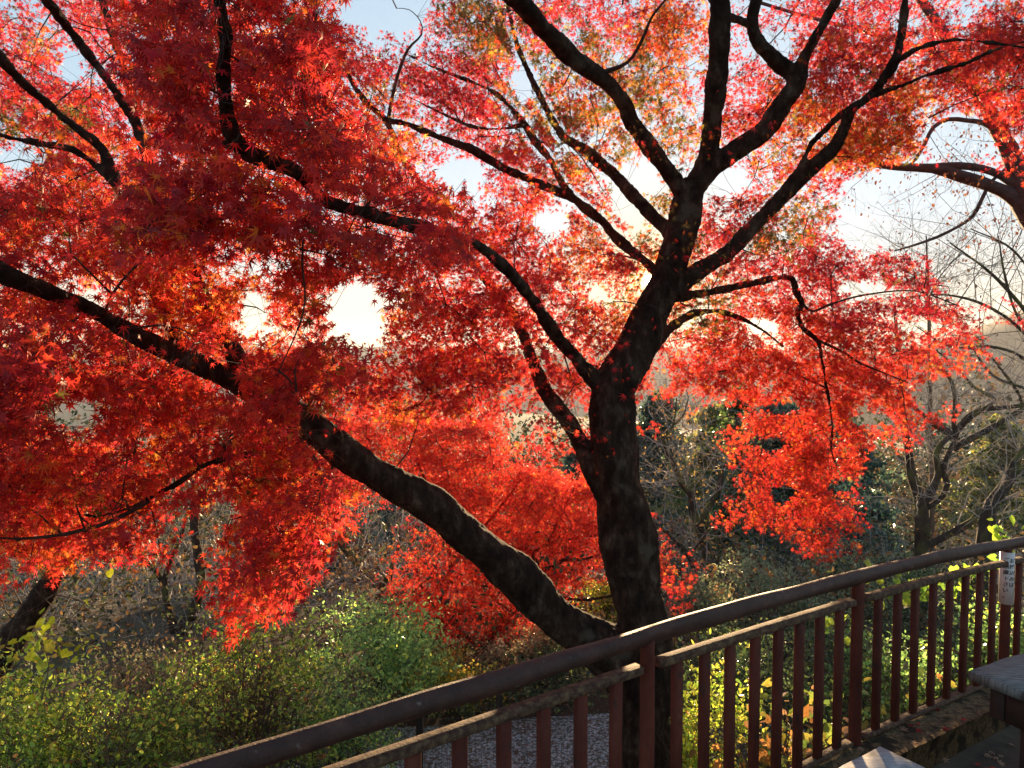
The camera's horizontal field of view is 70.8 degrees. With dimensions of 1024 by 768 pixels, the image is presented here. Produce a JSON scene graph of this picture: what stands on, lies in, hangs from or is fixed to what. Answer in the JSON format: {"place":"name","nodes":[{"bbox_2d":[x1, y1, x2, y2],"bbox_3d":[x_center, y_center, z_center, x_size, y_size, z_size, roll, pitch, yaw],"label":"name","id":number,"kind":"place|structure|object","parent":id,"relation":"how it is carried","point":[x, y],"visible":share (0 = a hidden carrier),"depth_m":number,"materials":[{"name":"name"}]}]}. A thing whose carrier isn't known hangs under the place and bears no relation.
{"place":"outdoors","nodes":[
{"label":"outdoors","id":0,"kind":"place"},
{"bbox_2d":[7,342,878,399],"bbox_3d":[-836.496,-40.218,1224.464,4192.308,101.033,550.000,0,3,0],"label":"hills","id":1,"kind":"structure","parent":0,"point":[658,378],"depth_m":1035.56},
{"bbox_2d":[0,396,1023,767],"bbox_3d":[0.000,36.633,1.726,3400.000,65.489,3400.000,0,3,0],"label":"ground","id":2,"kind":"structure","parent":0,"point":[162,624],"depth_m":11.37,"materials":[{"name":"brown soil"}]},
{"bbox_2d":[0,471,123,586],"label":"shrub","id":3,"kind":"object","parent":2,"relation":"on","point":[68,568],"visible":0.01,"depth_m":23.91,"materials":[{"name":"green plant"}]},
{"bbox_2d":[0,359,146,682],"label":"tree","id":4,"kind":"object","parent":2,"relation":"on","point":[39,593],"visible":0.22,"depth_m":6.72,"materials":[{"name":"brown plant"}]},
{"bbox_2d":[0,590,175,767],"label":"shrub","id":5,"kind":"object","parent":2,"relation":"on","point":[15,731],"visible":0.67,"depth_m":4.62,"materials":[{"name":"green plant"}]},
{"bbox_2d":[0,608,111,701],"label":"creeper","id":6,"kind":"object","parent":5,"relation":"attached to","point":[50,647],"visible":1,"depth_m":4.20,"materials":[{"name":"green plant"}]},
{"bbox_2d":[48,630,205,732],"bbox_3d":[-4.145,3.337,7.912,1.910,0.798,1.311,2,3,35],"label":"shrub","id":7,"kind":"object","parent":2,"relation":"on","point":[121,671],"visible":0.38,"depth_m":8.01,"materials":[{"name":"green plant"}]},
{"bbox_2d":[4,602,272,767],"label":"shrub","id":8,"kind":"object","parent":2,"relation":"on","point":[149,739],"visible":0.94,"depth_m":4.51,"materials":[{"name":"green plant"}]},
{"bbox_2d":[44,350,282,638],"bbox_3d":[-4.806,1.894,10.979,3.841,5.866,2.508,0,3,0],"label":"bare tree","id":9,"kind":"object","parent":2,"relation":"on","point":[193,527],"visible":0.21,"depth_m":10.96,"materials":[{"name":"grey plant"}]},
{"bbox_2d":[91,661,265,767],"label":"shrub","id":10,"kind":"object","parent":2,"relation":"on","point":[214,720],"visible":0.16,"depth_m":5.14,"materials":[{"name":"green plant"}]},
{"bbox_2d":[107,703,291,767],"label":"shrub","id":11,"kind":"object","parent":2,"relation":"on","point":[199,747],"visible":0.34,"depth_m":4.68,"materials":[{"name":"green plant"}]},
{"bbox_2d":[100,590,369,767],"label":"shrub","id":12,"kind":"object","parent":2,"relation":"on","point":[261,725],"visible":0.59,"depth_m":5.66,"materials":[{"name":"green plant"}]},
{"bbox_2d":[206,456,277,571],"bbox_3d":[-7.694,4.506,24.236,4.891,4.903,5.415,-2,3,-29],"label":"conifer","id":13,"kind":"object","parent":2,"relation":"on","point":[238,541],"depth_m":23.85,"materials":[{"name":"green plant"}]},
{"bbox_2d":[226,640,414,767],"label":"shrub","id":14,"kind":"object","parent":2,"relation":"on","point":[357,741],"visible":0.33,"depth_m":6.05,"materials":[{"name":"green plant"}]},
{"bbox_2d":[240,480,407,588],"bbox_3d":[-4.613,4.030,17.274,4.612,3.654,4.622,-1,3,-18],"label":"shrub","id":15,"kind":"object","parent":2,"relation":"on","point":[363,533],"visible":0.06,"depth_m":16.67,"materials":[{"name":"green plant"}]},
{"bbox_2d":[84,691,573,767],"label":"path","id":16,"kind":"structure","parent":2,"relation":"on","point":[419,729],"depth_m":6.31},
{"bbox_2d":[214,433,462,612],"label":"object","id":17,"kind":"object","parent":2,"relation":"on","point":[400,531],"visible":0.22,"depth_m":12.45,"materials":[{"name":"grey plant"}]},
{"bbox_2d":[285,568,460,737],"bbox_3d":[-1.430,2.835,7.622,1.832,1.699,1.847,0,3,0],"label":"shrub","id":18,"kind":"object","parent":2,"relation":"on","point":[391,639],"visible":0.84,"depth_m":7.42,"materials":[{"name":"green plant"}]},
{"bbox_2d":[360,639,477,695],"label":"shrub","id":19,"kind":"object","parent":2,"relation":"on","point":[458,650],"visible":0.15,"depth_m":8.62,"materials":[{"name":"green plant"}]},
{"bbox_2d":[371,452,486,568],"bbox_3d":[-3.329,4.069,22.256,5.134,4.545,4.515,1,3,24],"label":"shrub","id":20,"kind":"object","parent":2,"relation":"on","point":[380,511],"visible":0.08,"depth_m":21.03,"materials":[{"name":"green plant"}]},
{"bbox_2d":[408,656,513,719],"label":"shrub","id":21,"kind":"object","parent":2,"relation":"on","point":[448,678],"visible":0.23,"depth_m":7.96,"materials":[{"name":"green plant"}]},
{"bbox_2d":[124,690,812,767],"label":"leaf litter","id":22,"kind":"object","parent":2,"relation":"on","point":[517,725],"visible":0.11,"depth_m":7.34,"materials":[{"name":"brown plant"}]},
{"bbox_2d":[316,401,686,654],"bbox_3d":[-0.169,2.875,10.356,5.801,5.460,2.118,0,3,0],"label":"maple tree","id":23,"kind":"object","parent":2,"relation":"on","point":[533,500],"visible":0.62,"depth_m":9.80,"materials":[{"name":"red plant"}]},
{"bbox_2d":[0,0,1023,767],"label":"maple tree","id":24,"kind":"object","parent":2,"relation":"on","point":[156,226],"visible":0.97,"depth_m":4.59,"materials":[{"name":"red plant"}]},
{"bbox_2d":[66,554,117,623],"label":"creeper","id":25,"kind":"object","parent":24,"relation":"attached to","point":[109,573],"visible":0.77,"depth_m":4.40,"materials":[{"name":"yellow plant"}]},
{"bbox_2d":[0,493,1023,706],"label":"ground cover","id":26,"kind":"object","parent":2,"relation":"on","point":[67,587],"visible":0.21,"depth_m":10.42,"materials":[{"name":"brown plant"}]},
{"bbox_2d":[0,451,1023,666],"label":"undergrowth","id":27,"kind":"object","parent":2,"relation":"on","point":[149,573],"visible":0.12,"depth_m":12.91,"materials":[{"name":"green plant"}]},
{"bbox_2d":[11,336,1023,574],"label":"woods","id":28,"kind":"object","parent":2,"relation":"on","point":[891,461],"visible":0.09,"depth_m":31.23,"materials":[{"name":"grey plant"}]},
{"bbox_2d":[446,641,606,730],"bbox_3d":[0.401,3.336,8.262,2.636,0.619,1.793,-1,3,-22],"label":"shrub","id":29,"kind":"object","parent":2,"relation":"on","point":[531,690],"visible":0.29,"depth_m":7.99,"materials":[{"name":"green plant"}]},
{"bbox_2d":[460,617,593,692],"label":"shrub","id":30,"kind":"object","parent":2,"relation":"on","point":[538,638],"visible":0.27,"depth_m":8.96,"materials":[{"name":"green plant"}]},
{"bbox_2d":[514,450,596,557],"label":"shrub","id":31,"kind":"object","parent":2,"relation":"on","point":[571,458],"visible":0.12,"depth_m":26.57,"materials":[{"name":"green plant"}]},
{"bbox_2d":[569,571,617,623],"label":"shrub","id":32,"kind":"object","parent":2,"relation":"on","point":[606,605],"visible":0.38,"depth_m":10.40,"materials":[{"name":"green plant"}]},
{"bbox_2d":[589,387,738,569],"bbox_3d":[5.377,3.645,25.285,6.334,7.029,6.158,0,3,0],"label":"conifer","id":33,"kind":"object","parent":2,"relation":"on","point":[645,416],"visible":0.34,"depth_m":24.73,"materials":[{"name":"green plant"}]},
{"bbox_2d":[590,628,771,767],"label":"shrub","id":34,"kind":"object","parent":2,"relation":"on","point":[688,748],"visible":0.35,"depth_m":5.17,"materials":[{"name":"yellow plant"}]},
{"bbox_2d":[592,346,819,588],"bbox_3d":[3.605,1.511,14.024,5.367,5.805,3.382,0,3,0],"label":"bare tree","id":35,"kind":"object","parent":2,"relation":"on","point":[693,515],"visible":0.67,"depth_m":13.96,"materials":[{"name":"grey plant"}]},
{"bbox_2d":[651,403,790,565],"bbox_3d":[6.173,3.148,21.216,3.830,5.280,4.152,2,3,30],"label":"conifer","id":36,"kind":"object","parent":2,"relation":"on","point":[679,501],"visible":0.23,"depth_m":20.88,"materials":[{"name":"green plant"}]},
{"bbox_2d":[704,378,761,588],"bbox_3d":[4.633,2.266,15.000,1.188,4.876,1.318,0,3,0],"label":"ivy trunk","id":37,"kind":"object","parent":2,"relation":"on","point":[736,408],"visible":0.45,"depth_m":14.88,"materials":[{"name":"green plant"}]},
{"bbox_2d":[665,557,817,669],"bbox_3d":[2.807,3.064,9.603,2.307,1.376,2.096,-1,3,-28],"label":"shrub","id":38,"kind":"object","parent":2,"relation":"on","point":[706,594],"visible":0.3,"depth_m":9.46,"materials":[{"name":"green plant"}]},
{"bbox_2d":[684,667,847,767],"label":"shrub","id":39,"kind":"object","parent":2,"relation":"on","point":[764,751],"visible":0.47,"depth_m":4.70,"materials":[{"name":"yellow plant"}]},
{"bbox_2d":[681,391,894,573],"bbox_3d":[6.547,2.665,18.233,5.292,5.105,5.009,2,3,35],"label":"conifer","id":40,"kind":"object","parent":2,"relation":"on","point":[777,444],"visible":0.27,"depth_m":17.25,"materials":[{"name":"green plant"}]},
{"bbox_2d":[675,592,921,767],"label":"shrub","id":41,"kind":"object","parent":2,"relation":"on","point":[741,664],"visible":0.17,"depth_m":6.58,"materials":[{"name":"green plant"}]},
{"bbox_2d":[737,677,882,757],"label":"shrub","id":42,"kind":"object","parent":2,"relation":"on","point":[827,727],"visible":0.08,"depth_m":4.97,"materials":[{"name":"green plant"}]},
{"bbox_2d":[702,537,954,659],"bbox_3d":[4.364,3.136,10.360,3.445,1.457,3.057,0,3,0],"label":"shrub","id":43,"kind":"object","parent":2,"relation":"on","point":[762,578],"visible":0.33,"depth_m":10.05,"materials":[{"name":"green plant"}]},
{"bbox_2d":[745,420,913,578],"bbox_3d":[9.947,3.845,22.205,5.349,5.536,4.277,0,3,9],"label":"conifer","id":44,"kind":"object","parent":2,"relation":"on","point":[871,466],"visible":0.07,"depth_m":21.64,"materials":[{"name":"green plant"}]},
{"bbox_2d":[730,0,1023,308],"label":"tree","id":45,"kind":"object","parent":2,"relation":"on","point":[1010,193],"visible":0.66,"depth_m":6.47,"materials":[{"name":"red plant"}]},
{"bbox_2d":[824,662,956,729],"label":"shrub","id":46,"kind":"object","parent":2,"relation":"on","point":[883,710],"visible":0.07,"depth_m":5.33,"materials":[{"name":"green plant"}]},
{"bbox_2d":[809,550,999,646],"bbox_3d":[5.925,3.201,10.606,2.747,1.430,2.493,-1,3,-11],"label":"shrub","id":47,"kind":"object","parent":2,"relation":"on","point":[905,617],"visible":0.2,"depth_m":10.54,"materials":[{"name":"green plant"}]},
{"bbox_2d":[803,599,1023,749],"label":"shrub","id":48,"kind":"object","parent":2,"relation":"on","point":[866,665],"visible":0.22,"depth_m":6.08,"materials":[{"name":"green plant"}]},
{"bbox_2d":[827,194,1023,569],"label":"young tree","id":49,"kind":"object","parent":2,"relation":"on","point":[932,520],"visible":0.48,"depth_m":12.97,"materials":[{"name":"brown plant"}]},
{"bbox_2d":[834,155,1023,460],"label":"bare tree","id":50,"kind":"object","parent":2,"relation":"on","point":[1011,295],"visible":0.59,"depth_m":11.98,"materials":[{"name":"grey plant"}]},
{"bbox_2d":[839,274,1023,623],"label":"bare tree","id":51,"kind":"object","parent":2,"relation":"on","point":[923,505],"visible":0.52,"depth_m":11.96,"materials":[{"name":"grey plant"}]},
{"bbox_2d":[904,349,1023,638],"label":"bare tree","id":52,"kind":"object","parent":2,"relation":"on","point":[998,494],"visible":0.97,"depth_m":10.94,"materials":[{"name":"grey plant"}]},
{"bbox_2d":[921,589,1023,688],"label":"shrub","id":53,"kind":"object","parent":2,"relation":"on","point":[984,626],"visible":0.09,"depth_m":6.02,"materials":[{"name":"green plant"}]},
{"bbox_2d":[935,413,1023,570],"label":"conifer","id":54,"kind":"object","parent":2,"relation":"on","point":[980,471],"visible":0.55,"depth_m":23.89,"materials":[{"name":"plant"}]},
{"bbox_2d":[0,0,1023,350],"label":"sky","id":55,"kind":"structure","parent":0,"point":[353,314],"materials":[{"name":"white"}]},
{"bbox_2d":[282,713,829,767],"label":"path","id":56,"kind":"structure","parent":0,"point":[561,754],"depth_m":7.17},
{"bbox_2d":[785,310,1023,440],"bbox_3d":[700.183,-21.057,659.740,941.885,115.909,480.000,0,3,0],"label":"mountain","id":57,"kind":"structure","parent":0,"point":[999,326],"depth_m":522.74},
{"bbox_2d":[932,725,1019,767],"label":"deck floor","id":58,"kind":"structure","parent":0,"point":[997,744],"depth_m":3.79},
{"bbox_2d":[839,747,924,767],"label":"table","id":59,"kind":"object","parent":58,"relation":"on","point":[879,757],"visible":1,"depth_m":2.66,"materials":[{"name":"grey stone"}]},
{"bbox_2d":[786,683,1009,767],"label":"kerb","id":60,"kind":"structure","parent":58,"relation":"on","point":[936,743],"depth_m":3.73,"materials":[{"name":"stone"}]},
{"bbox_2d":[171,536,1023,767],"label":"railing","id":61,"kind":"object","parent":60,"relation":"on","point":[266,752],"visible":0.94,"depth_m":2.92,"materials":[{"name":"brown paint"}]},
{"bbox_2d":[825,602,850,645],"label":"creeper","id":62,"kind":"object","parent":61,"relation":"attached to","point":[829,621],"visible":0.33,"depth_m":4.72,"materials":[{"name":"green plant"}]},
{"bbox_2d":[865,554,998,609],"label":"creeper","id":63,"kind":"object","parent":61,"relation":"attached to","point":[924,594],"visible":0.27,"depth_m":4.94,"materials":[{"name":"green plant"}]},
{"bbox_2d":[987,515,1023,554],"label":"creeper","id":64,"kind":"object","parent":61,"relation":"attached to","point":[993,529],"visible":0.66,"depth_m":5.00,"materials":[{"name":"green plant"}]},
{"bbox_2d":[998,551,1014,604],"bbox_3d":[3.067,1.201,4.467,0.081,0.325,0.051,2,3,30],"label":"notice sign","id":65,"kind":"object","parent":61,"relation":"attached to","point":[1006,586],"visible":0.99,"depth_m":4.45,"materials":[{"name":"grey"}]},
{"bbox_2d":[968,653,1023,767],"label":"table","id":66,"kind":"object","parent":58,"relation":"on","point":[1002,680],"visible":1,"depth_m":2.63,"materials":[{"name":"grey stone"}]}
]}

